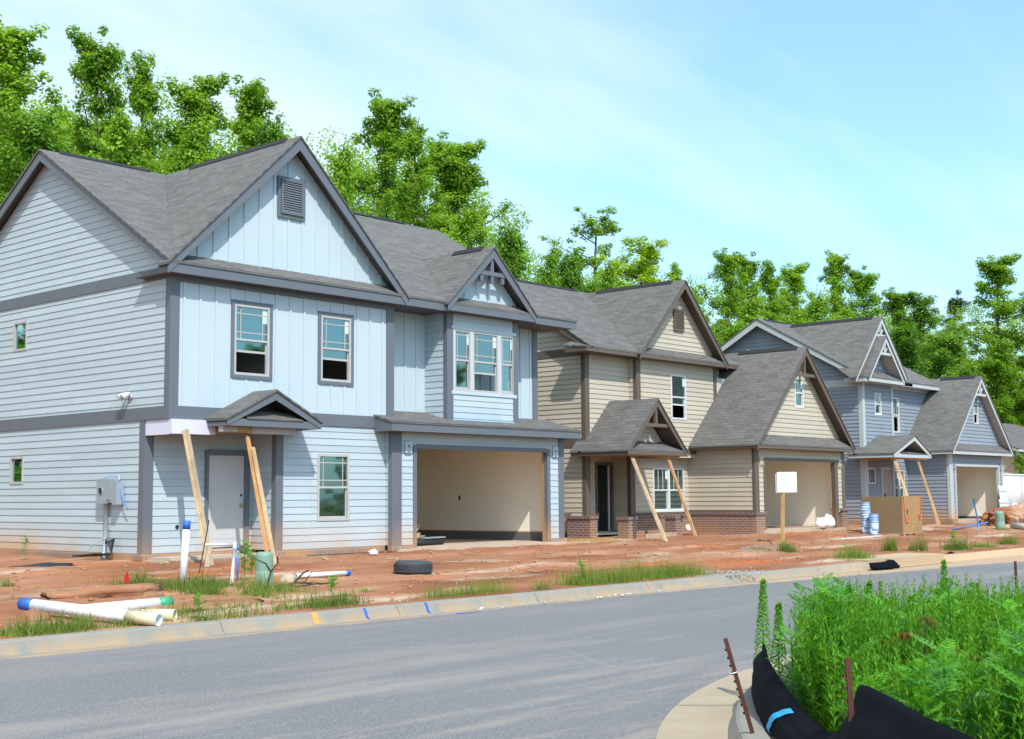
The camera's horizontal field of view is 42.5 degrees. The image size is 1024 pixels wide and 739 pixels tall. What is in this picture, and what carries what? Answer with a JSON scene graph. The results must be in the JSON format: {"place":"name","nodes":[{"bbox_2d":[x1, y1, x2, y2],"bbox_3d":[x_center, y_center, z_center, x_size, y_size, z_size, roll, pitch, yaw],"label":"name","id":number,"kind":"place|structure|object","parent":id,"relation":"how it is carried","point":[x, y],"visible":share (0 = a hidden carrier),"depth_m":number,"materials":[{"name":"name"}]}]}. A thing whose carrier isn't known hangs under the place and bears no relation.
{"place":"outdoors","nodes":[
{"label":"outdoors","id":0,"kind":"place"},
{"bbox_2d":[0,555,1023,738],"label":"road","id":1,"kind":"structure","parent":0,"point":[638,666],"depth_m":12.84,"materials":[{"name":"asphalt"}]},
{"bbox_2d":[0,562,871,657],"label":"kerb","id":2,"kind":"structure","parent":1,"relation":"on","point":[32,645],"depth_m":18.28,"materials":[{"name":"concrete"}]},
{"bbox_2d":[656,658,790,738],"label":"gutter","id":3,"kind":"object","parent":1,"relation":"on","point":[706,712],"visible":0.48,"depth_m":10.30,"materials":[{"name":"concrete"}]},
{"bbox_2d":[728,661,796,738],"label":"kerb","id":4,"kind":"structure","parent":1,"relation":"on","point":[738,727],"depth_m":9.06,"materials":[{"name":"concrete"}]},
{"bbox_2d":[723,638,754,733],"bbox_3d":[1.477,2.070,8.560,0.222,0.649,0.054,1,-6,-16],"label":"steel stake","id":5,"kind":"object","parent":4,"relation":"on","point":[738,684],"visible":0.95,"depth_m":8.56,"materials":[{"name":"brown metal"}]},
{"bbox_2d":[870,559,899,569],"bbox_3d":[8.450,4.414,29.809,0.341,0.198,1.613,-5,-7,41],"label":"black cloth","id":6,"kind":"object","parent":1,"relation":"on","point":[889,564],"visible":1,"depth_m":29.60,"materials":[{"name":"fabric"}]},
{"bbox_2d":[944,548,1023,561],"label":"kerb","id":7,"kind":"structure","parent":1,"relation":"on","point":[957,557],"depth_m":34.54,"materials":[{"name":"concrete"}]},
{"bbox_2d":[0,523,1023,638],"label":"dirt lot","id":8,"kind":"structure","parent":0,"point":[105,568],"depth_m":26.30,"materials":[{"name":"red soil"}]},
{"bbox_2d":[13,609,49,621],"bbox_3d":[-5.910,3.035,16.195,0.344,0.182,0.446,-2,-6,14],"label":"clay clod","id":9,"kind":"object","parent":8,"relation":"on","point":[30,615],"visible":0.34,"depth_m":16.09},
{"bbox_2d":[0,105,95,204],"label":"broadleaf tree","id":10,"kind":"object","parent":8,"relation":"on","point":[33,135],"visible":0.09,"depth_m":40.81,"materials":[{"name":"green plant"}]},
{"bbox_2d":[17,597,162,625],"bbox_3d":[-5.295,3.027,16.467,2.124,0.308,0.159,-3,-6,21],"label":"pipe","id":11,"kind":"object","parent":8,"relation":"on","point":[138,617],"visible":0.96,"depth_m":16.37,"materials":[{"name":"white plastic"}]},
{"bbox_2d":[39,583,164,598],"bbox_3d":[-5.946,3.262,19.394,0.840,0.217,2.044,-5,-7,41],"label":"clay heap","id":12,"kind":"object","parent":8,"relation":"on","point":[115,591],"visible":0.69,"depth_m":19.08,"materials":[{"name":"soil"}]},
{"bbox_2d":[79,103,152,167],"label":"broadleaf tree","id":13,"kind":"object","parent":8,"relation":"on","point":[119,139],"visible":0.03,"depth_m":42.84,"materials":[{"name":"green plant"}]},
{"bbox_2d":[65,596,173,616],"bbox_3d":[-5.175,3.143,17.427,0.159,0.180,1.566,-5,-7,40],"label":"pipe","id":14,"kind":"object","parent":8,"relation":"on","point":[131,605],"visible":0.5,"depth_m":17.54,"materials":[{"name":"white plastic"}]},
{"bbox_2d":[0,594,289,638],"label":"verge grass","id":15,"kind":"structure","parent":8,"relation":"on","point":[51,628],"depth_m":15.58,"materials":[{"name":"plant"}]},
{"bbox_2d":[135,609,177,620],"bbox_3d":[-4.512,3.108,16.657,0.528,0.157,0.156,-1,-6,8],"label":"pipe","id":16,"kind":"object","parent":8,"relation":"on","point":[168,614],"visible":0.41,"depth_m":16.59,"materials":[{"name":"plastic"}]},
{"bbox_2d":[179,520,190,580],"bbox_3d":[-5.439,3.082,21.877,0.183,1.140,0.126,1,-6,-19],"label":"vent pipe","id":17,"kind":"object","parent":8,"relation":"on","point":[185,547],"visible":0.73,"depth_m":21.84,"materials":[{"name":"white plastic"}]},
{"bbox_2d":[182,429,213,566],"bbox_3d":[-5.962,2.439,25.095,0.261,2.686,1.365,3,-7,-33],"label":"timber prop","id":18,"kind":"object","parent":8,"relation":"on","point":[197,494],"visible":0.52,"depth_m":25.13,"materials":[{"name":"brown wood"}]},
{"bbox_2d":[144,597,270,612],"bbox_3d":[-4.178,3.247,18.244,0.570,0.151,1.983,-5,-7,41],"label":"clay heap","id":19,"kind":"object","parent":8,"relation":"on","point":[212,602],"visible":0.35,"depth_m":18.03,"materials":[{"name":"soil"}]},
{"bbox_2d":[100,567,331,600],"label":"verge grass","id":20,"kind":"structure","parent":8,"relation":"on","point":[212,587],"depth_m":20.39,"materials":[{"name":"plant"}]},
{"bbox_2d":[245,435,276,564],"bbox_3d":[-4.931,2.572,25.806,0.185,2.600,1.106,4,-7,-41],"label":"timber prop","id":21,"kind":"object","parent":8,"relation":"on","point":[256,478],"visible":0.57,"depth_m":25.80,"materials":[{"name":"brown wood"}]},
{"bbox_2d":[255,552,272,585],"bbox_3d":[-3.998,3.259,21.249,0.291,0.632,0.291,-5,-7,41],"label":"cable pedestal","id":22,"kind":"object","parent":8,"relation":"on","point":[261,568],"visible":0.68,"depth_m":21.14,"materials":[{"name":"plastic"}]},
{"bbox_2d":[170,589,370,623],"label":"verge grass","id":23,"kind":"structure","parent":8,"relation":"on","point":[325,603],"depth_m":18.20,"materials":[{"name":"plant"}]},
{"bbox_2d":[0,135,581,563],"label":"house","id":24,"kind":"structure","parent":8,"relation":"on","point":[366,383],"depth_m":28.62,"materials":[{"name":"blue"}]},
{"bbox_2d":[9,456,23,483],"bbox_3d":[-11.048,2.256,29.440,0.585,0.610,0.082,-5,-7,41],"label":"window","id":25,"kind":"structure","parent":24,"relation":"in","point":[16,463],"depth_m":29.47,"materials":[{"name":"beige plastic"}]},
{"bbox_2d":[13,320,27,351],"bbox_3d":[-11.080,-0.749,29.738,0.610,0.670,0.082,-5,-7,41],"label":"window","id":26,"kind":"structure","parent":24,"relation":"in","point":[20,330],"depth_m":29.77,"materials":[{"name":"beige plastic"}]},
{"bbox_2d":[72,475,127,559],"bbox_3d":[-8.324,3.046,26.672,1.777,1.815,0.318,-5,-7,41],"label":"electric meter","id":27,"kind":"object","parent":24,"relation":"attached to","point":[109,491],"visible":0.98,"depth_m":26.62,"materials":[{"name":"grey metal"}]},
{"bbox_2d":[204,449,249,547],"bbox_3d":[-5.927,2.697,27.474,0.125,2.040,1.110,-5,-7,41],"label":"door","id":28,"kind":"structure","parent":24,"relation":"in","point":[227,472],"depth_m":27.49,"materials":[{"name":"white metal"}]},
{"bbox_2d":[230,299,272,380],"bbox_3d":[-5.402,-0.598,27.260,0.090,1.610,1.050,-5,-7,41],"label":"window","id":29,"kind":"structure","parent":24,"relation":"in","point":[251,322],"depth_m":27.29,"materials":[{"name":"beige plastic"}]},
{"bbox_2d":[317,454,349,520],"bbox_3d":[-3.904,2.562,28.628,0.082,1.440,0.900,-5,-7,41],"label":"window","id":30,"kind":"structure","parent":24,"relation":"in","point":[332,469],"depth_m":28.64,"materials":[{"name":"plastic"}]},
{"bbox_2d":[317,311,353,386],"bbox_3d":[-3.890,-0.446,28.953,0.090,1.590,1.020,-5,-7,41],"label":"window","id":31,"kind":"structure","parent":24,"relation":"in","point":[335,330],"depth_m":28.98,"materials":[{"name":"beige plastic"}]},
{"bbox_2d":[455,329,470,391],"bbox_3d":[-1.216,-0.220,31.806,0.082,1.490,0.570,-5,-7,41],"label":"window","id":32,"kind":"structure","parent":24,"relation":"in","point":[462,337],"depth_m":31.85,"materials":[{"name":"beige plastic"}]},
{"bbox_2d":[473,331,498,393],"bbox_3d":[-0.674,-0.166,32.412,0.082,1.490,0.920,-5,-7,41],"label":"window","id":33,"kind":"structure","parent":24,"relation":"in","point":[485,345],"depth_m":32.46,"materials":[{"name":"beige plastic"}]},
{"bbox_2d":[500,335,513,394],"bbox_3d":[-0.146,-0.112,33.004,0.082,1.490,0.510,-5,-7,41],"label":"window","id":34,"kind":"structure","parent":24,"relation":"in","point":[507,385],"depth_m":33.03,"materials":[{"name":"beige plastic"}]},
{"bbox_2d":[255,556,332,586],"bbox_3d":[-3.474,3.256,21.259,0.244,0.503,1.673,-5,-7,41],"label":"dead branch","id":35,"kind":"object","parent":8,"relation":"on","point":[301,582],"visible":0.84,"depth_m":21.28,"materials":[{"name":"brown wood"}]},
{"bbox_2d":[294,571,350,577],"bbox_3d":[-3.279,3.559,22.876,0.086,0.097,1.224,-5,-7,41],"label":"pipe","id":36,"kind":"object","parent":8,"relation":"on","point":[331,573],"visible":0.91,"depth_m":22.85,"materials":[{"name":"white plastic"}]},
{"bbox_2d":[394,560,432,574],"bbox_3d":[-1.801,3.606,23.991,0.712,0.256,0.712,-5,-7,41],"label":"tyre","id":37,"kind":"object","parent":8,"relation":"on","point":[412,567],"visible":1,"depth_m":23.70,"materials":[{"name":"rubber"}]},
{"bbox_2d":[395,130,499,252],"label":"broadleaf tree","id":38,"kind":"object","parent":8,"relation":"on","point":[437,144],"visible":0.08,"depth_m":61.97,"materials":[{"name":"green plant"}]},
{"bbox_2d":[409,574,516,600],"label":"verge grass","id":39,"kind":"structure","parent":8,"relation":"on","point":[470,590],"depth_m":20.70,"materials":[{"name":"plant"}]},
{"bbox_2d":[8,67,1023,386],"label":"woodland","id":40,"kind":"object","parent":8,"relation":"on","point":[368,199],"visible":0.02,"depth_m":71.66,"materials":[{"name":"green plant"}]},
{"bbox_2d":[533,241,562,286],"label":"broadleaf tree","id":41,"kind":"object","parent":8,"relation":"on","point":[550,277],"visible":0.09,"depth_m":68.97,"materials":[{"name":"green plant"}]},
{"bbox_2d":[143,530,979,579],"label":"wood scraps","id":42,"kind":"object","parent":8,"relation":"on","point":[571,548],"visible":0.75,"depth_m":29.25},
{"bbox_2d":[546,548,719,588],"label":"verge grass","id":43,"kind":"structure","parent":8,"relation":"on","point":[652,573],"depth_m":23.88,"materials":[{"name":"plant"}]},
{"bbox_2d":[630,456,667,540],"bbox_3d":[3.850,3.639,36.994,0.166,2.465,1.844,2,-6,-25],"label":"timber prop","id":44,"kind":"object","parent":8,"relation":"on","point":[654,513],"visible":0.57,"depth_m":36.93,"materials":[{"name":"brown wood"}]},
{"bbox_2d":[667,457,696,535],"bbox_3d":[5.095,3.841,39.428,1.195,2.445,0.085,3,-7,-34],"label":"timber prop","id":45,"kind":"object","parent":8,"relation":"on","point":[682,499],"visible":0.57,"depth_m":39.40,"materials":[{"name":"brown wood"}]},
{"bbox_2d":[515,279,855,538],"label":"house","id":46,"kind":"structure","parent":8,"relation":"on","point":[650,378],"depth_m":41.94,"materials":[{"name":"beige"}]},
{"bbox_2d":[653,468,669,511],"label":"window","id":47,"kind":"structure","parent":46,"relation":"in","point":[660,475],"depth_m":41.74,"materials":[{"name":"white plastic"}]},
{"bbox_2d":[669,468,684,511],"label":"window","id":48,"kind":"structure","parent":46,"relation":"in","point":[675,503],"depth_m":42.34,"materials":[{"name":"white plastic"}]},
{"bbox_2d":[670,374,686,419],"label":"window","id":49,"kind":"structure","parent":46,"relation":"in","point":[678,382],"depth_m":42.31,"materials":[{"name":"white plastic"}]},
{"bbox_2d":[794,377,803,407],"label":"window","id":50,"kind":"structure","parent":46,"relation":"in","point":[798,382],"depth_m":43.69,"materials":[{"name":"white plastic"}]},
{"bbox_2d":[705,544,787,575],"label":"gravel","id":51,"kind":"structure","parent":8,"relation":"on","point":[742,573],"depth_m":26.26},
{"bbox_2d":[757,259,798,324],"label":"broadleaf tree","id":52,"kind":"object","parent":8,"relation":"on","point":[774,305],"visible":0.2,"depth_m":90.01,"materials":[{"name":"green plant"}]},
{"bbox_2d":[775,472,796,543],"bbox_3d":[7.480,3.860,35.784,0.591,2.141,0.151,1,-6,-18],"label":"notice board","id":53,"kind":"object","parent":8,"relation":"on","point":[786,482],"visible":0.96,"depth_m":35.80,"materials":[{"name":"white plastic"}]},
{"bbox_2d":[827,539,881,561],"bbox_3d":[7.942,4.192,30.756,1.274,0.573,1.626,-3,-6,24],"label":"grass tuft","id":54,"kind":"object","parent":8,"relation":"on","point":[851,553],"visible":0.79,"depth_m":30.56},
{"bbox_2d":[720,316,1013,524],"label":"house","id":55,"kind":"structure","parent":8,"relation":"on","point":[949,434],"depth_m":53.49,"materials":[{"name":"blue wood"}]},
{"bbox_2d":[880,467,890,496],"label":"door","id":56,"kind":"structure","parent":55,"relation":"in","point":[885,471],"depth_m":53.06,"materials":[{"name":"white plastic"}]},
{"bbox_2d":[833,553,946,566],"bbox_3d":[9.116,4.577,31.522,1.210,0.215,3.979,-5,-7,41],"label":"storm inlet","id":57,"kind":"object","parent":8,"relation":"on","point":[907,559],"visible":0.74,"depth_m":31.46,"materials":[{"name":"concrete"}]},
{"bbox_2d":[861,496,922,535],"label":"wooden crate","id":58,"kind":"object","parent":8,"relation":"on","point":[902,515],"visible":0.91,"depth_m":42.87,"materials":[{"name":"brown wood"}]},
{"bbox_2d":[890,322,932,377],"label":"broadleaf tree","id":59,"kind":"object","parent":8,"relation":"on","point":[909,351],"visible":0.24,"depth_m":91.80,"materials":[{"name":"green plant"}]},
{"bbox_2d":[931,533,981,550],"bbox_3d":[11.848,4.619,35.438,1.414,0.526,1.558,1,-6,-18],"label":"grass tuft","id":60,"kind":"object","parent":8,"relation":"on","point":[951,545],"visible":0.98,"depth_m":35.33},
{"bbox_2d":[979,502,1023,525],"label":"dirt mound","id":61,"kind":"object","parent":8,"relation":"on","point":[1014,513],"visible":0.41,"depth_m":51.62,"materials":[{"name":"red soil"}]},
{"bbox_2d":[1002,423,1023,473],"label":"house","id":62,"kind":"structure","parent":8,"relation":"on","point":[1015,434],"depth_m":80.46,"materials":[{"name":"beige"}]},
{"bbox_2d":[1003,474,1023,505],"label":"cargo trailer","id":63,"kind":"object","parent":8,"relation":"on","point":[1014,484],"visible":0.12,"depth_m":62.85,"materials":[{"name":"white metal"}]},
{"bbox_2d":[0,0,1023,380],"label":"sky","id":64,"kind":"structure","parent":0,"point":[888,135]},
{"bbox_2d":[765,675,1004,738],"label":"weedy verge","id":65,"kind":"structure","parent":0,"point":[795,695],"depth_m":9.35,"materials":[{"name":"plant"}]},
{"bbox_2d":[753,578,771,658],"bbox_3d":[2.063,2.156,10.851,0.182,0.864,0.183,-5,-7,41],"label":"weed spike","id":66,"kind":"object","parent":65,"relation":"on","point":[764,600],"visible":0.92,"depth_m":10.86,"materials":[{"name":"plant"}]},
{"bbox_2d":[770,601,788,677],"bbox_3d":[2.015,2.132,9.990,0.175,0.746,0.170,0,-6,-8],"label":"weed spike","id":67,"kind":"object","parent":65,"relation":"on","point":[778,612],"visible":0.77,"depth_m":9.99,"materials":[{"name":"plant"}]},
{"bbox_2d":[765,624,809,695],"bbox_3d":[1.999,2.119,9.312,0.375,0.603,0.360,-5,-7,41],"label":"ragweed plant","id":68,"kind":"object","parent":65,"relation":"on","point":[787,667],"visible":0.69,"depth_m":9.33,"materials":[{"name":"plant"}]},
{"bbox_2d":[782,668,814,707],"bbox_3d":[1.933,2.175,8.808,0.284,0.396,0.259,0,-6,1],"label":"ragweed plant","id":69,"kind":"object","parent":65,"relation":"on","point":[801,688],"visible":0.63,"depth_m":8.82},
{"bbox_2d":[844,657,853,721],"bbox_3d":[1.683,1.827,6.514,0.064,0.791,0.034,0,-6,-3],"label":"steel stake","id":70,"kind":"object","parent":65,"relation":"on","point":[849,701],"visible":0.81,"depth_m":6.53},
{"bbox_2d":[751,643,975,738],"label":"silt fence","id":71,"kind":"object","parent":65,"relation":"on","point":[781,713],"visible":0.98,"depth_m":6.61,"materials":[{"name":"black fabric"}]},
{"bbox_2d":[782,571,1023,738],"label":"weeds","id":72,"kind":"object","parent":65,"relation":"on","point":[859,636],"visible":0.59,"depth_m":8.51,"materials":[{"name":"plant"}]},
{"bbox_2d":[783,572,1023,738],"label":"weeds","id":73,"kind":"object","parent":65,"relation":"on","point":[945,680],"visible":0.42,"depth_m":7.37,"materials":[{"name":"plant"}]},
{"bbox_2d":[877,601,983,690],"bbox_3d":[2.677,1.941,8.602,0.667,0.850,0.858,-5,-7,41],"label":"sumac seedling","id":74,"kind":"object","parent":65,"relation":"on","point":[905,635],"visible":0.26,"depth_m":8.58,"materials":[{"name":"green plant"}]},
{"bbox_3d":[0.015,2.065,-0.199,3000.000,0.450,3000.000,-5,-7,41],"label":"ground","id":75,"kind":"structure","parent":0,"visible":0},
{"bbox_2d":[0,13,77,201],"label":"broadleaf tree","id":76,"kind":"object","parent":75,"relation":"on","point":[14,51],"visible":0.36,"depth_m":43.24,"materials":[{"name":"green plant"}]},
{"bbox_2d":[44,24,157,171],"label":"broadleaf tree","id":77,"kind":"object","parent":75,"relation":"on","point":[94,67],"visible":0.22,"depth_m":46.46,"materials":[{"name":"green plant"}]},
{"bbox_2d":[102,49,184,171],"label":"broadleaf tree","id":78,"kind":"object","parent":75,"relation":"on","point":[143,96],"visible":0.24,"depth_m":48.98,"materials":[{"name":"green plant"}]},
{"bbox_2d":[147,107,217,174],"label":"broadleaf tree","id":79,"kind":"object","parent":75,"relation":"on","point":[195,151],"visible":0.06,"depth_m":45.41,"materials":[{"name":"green plant"}]},
{"bbox_2d":[160,71,252,161],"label":"broadleaf tree","id":80,"kind":"object","parent":75,"relation":"on","point":[192,100],"visible":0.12,"depth_m":49.36,"materials":[{"name":"green plant"}]},
{"bbox_2d":[208,73,276,154],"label":"broadleaf tree","id":81,"kind":"object","parent":75,"relation":"on","point":[250,109],"visible":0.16,"depth_m":52.47,"materials":[{"name":"green plant"}]},
{"bbox_2d":[253,110,286,146],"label":"broadleaf tree","id":82,"kind":"object","parent":75,"relation":"on","point":[273,133],"visible":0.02,"depth_m":50.98,"materials":[{"name":"green plant"}]},
{"bbox_2d":[328,134,366,213],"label":"broadleaf tree","id":83,"kind":"object","parent":75,"relation":"on","point":[340,167],"visible":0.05,"depth_m":50.18,"materials":[{"name":"green plant"}]},
{"bbox_2d":[327,88,456,228],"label":"broadleaf tree","id":84,"kind":"object","parent":75,"relation":"on","point":[386,134],"visible":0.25,"depth_m":54.73,"materials":[{"name":"green plant"}]},
{"bbox_2d":[392,110,457,238],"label":"broadleaf tree","id":85,"kind":"object","parent":75,"relation":"on","point":[417,130],"visible":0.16,"depth_m":57.78,"materials":[{"name":"green plant"}]},
{"bbox_2d":[430,209,466,248],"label":"broadleaf tree","id":86,"kind":"object","parent":75,"relation":"on","point":[448,231],"depth_m":54.20,"materials":[{"name":"green plant"}]},
{"bbox_2d":[425,138,536,282],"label":"broadleaf tree","id":87,"kind":"object","parent":75,"relation":"on","point":[456,167],"visible":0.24,"depth_m":61.36,"materials":[{"name":"green plant"}]},
{"bbox_2d":[492,222,529,279],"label":"broadleaf tree","id":88,"kind":"object","parent":75,"relation":"on","point":[507,251],"visible":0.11,"depth_m":63.28,"materials":[{"name":"green plant"}]},
{"bbox_2d":[555,248,599,292],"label":"broadleaf tree","id":89,"kind":"object","parent":75,"relation":"on","point":[570,273],"visible":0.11,"depth_m":64.27,"materials":[{"name":"green plant"}]},
{"bbox_2d":[538,205,643,289],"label":"broadleaf tree","id":90,"kind":"object","parent":75,"relation":"on","point":[608,227],"visible":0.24,"depth_m":86.09,"materials":[{"name":"green plant"}]},
{"bbox_2d":[596,259,618,291],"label":"broadleaf tree","id":91,"kind":"object","parent":75,"relation":"on","point":[608,279],"visible":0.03,"depth_m":64.01,"materials":[{"name":"green plant"}]},
{"bbox_2d":[586,235,706,304],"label":"broadleaf tree","id":92,"kind":"object","parent":75,"relation":"on","point":[645,269],"visible":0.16,"depth_m":74.29,"materials":[{"name":"green plant"}]},
{"bbox_2d":[693,246,751,342],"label":"broadleaf tree","id":93,"kind":"object","parent":75,"relation":"on","point":[728,268],"visible":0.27,"depth_m":81.78,"materials":[{"name":"green plant"}]},
{"bbox_2d":[715,293,767,345],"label":"broadleaf tree","id":94,"kind":"object","parent":75,"relation":"on","point":[746,313],"visible":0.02,"depth_m":74.97,"materials":[{"name":"green plant"}]},
{"bbox_2d":[715,250,785,328],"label":"broadleaf tree","id":95,"kind":"object","parent":75,"relation":"on","point":[748,270],"visible":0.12,"depth_m":86.19,"materials":[{"name":"green plant"}]},
{"bbox_2d":[779,261,812,321],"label":"broadleaf tree","id":96,"kind":"object","parent":75,"relation":"on","point":[796,278],"visible":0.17,"depth_m":94.14,"materials":[{"name":"green plant"}]},
{"bbox_2d":[790,289,841,323],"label":"broadleaf tree","id":97,"kind":"object","parent":75,"relation":"on","point":[814,311],"visible":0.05,"depth_m":85.93,"materials":[{"name":"green plant"}]},
{"bbox_2d":[804,249,864,320],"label":"broadleaf tree","id":98,"kind":"object","parent":75,"relation":"on","point":[834,273],"visible":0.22,"depth_m":100.28,"materials":[{"name":"green plant"}]},
{"bbox_2d":[831,265,902,333],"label":"broadleaf tree","id":99,"kind":"object","parent":75,"relation":"on","point":[862,285],"visible":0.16,"depth_m":100.02,"materials":[{"name":"green plant"}]},
{"bbox_2d":[877,286,935,378],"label":"broadleaf tree","id":100,"kind":"object","parent":75,"relation":"on","point":[897,304],"visible":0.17,"depth_m":103.44,"materials":[{"name":"green plant"}]},
{"bbox_2d":[898,291,971,378],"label":"broadleaf tree","id":101,"kind":"object","parent":75,"relation":"on","point":[918,303],"visible":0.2,"depth_m":103.28,"materials":[{"name":"green plant"}]},
{"bbox_2d":[919,331,979,378],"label":"broadleaf tree","id":102,"kind":"object","parent":75,"relation":"on","point":[950,352],"visible":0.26,"depth_m":96.14,"materials":[{"name":"green plant"}]},
{"bbox_2d":[933,289,981,378],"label":"pine tree","id":103,"kind":"object","parent":75,"relation":"on","point":[956,304],"visible":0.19,"depth_m":151.78,"materials":[{"name":"green plant"}]},
{"bbox_2d":[944,252,1023,424],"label":"broadleaf tree","id":104,"kind":"object","parent":75,"relation":"on","point":[998,271],"visible":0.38,"depth_m":109.66,"materials":[{"name":"green plant"}]},
{"bbox_2d":[954,336,1023,426],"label":"broadleaf tree","id":105,"kind":"object","parent":75,"relation":"on","point":[999,369],"visible":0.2,"depth_m":96.71,"materials":[{"name":"green plant"}]},
{"bbox_2d":[975,291,1023,409],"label":"broadleaf tree","id":106,"kind":"object","parent":75,"relation":"on","point":[1017,316],"visible":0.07,"depth_m":112.61,"materials":[{"name":"green plant"}]},
{"bbox_2d":[1000,376,1023,459],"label":"broadleaf tree","id":107,"kind":"object","parent":75,"relation":"on","point":[1018,419],"visible":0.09,"depth_m":95.91,"materials":[{"name":"green plant"}]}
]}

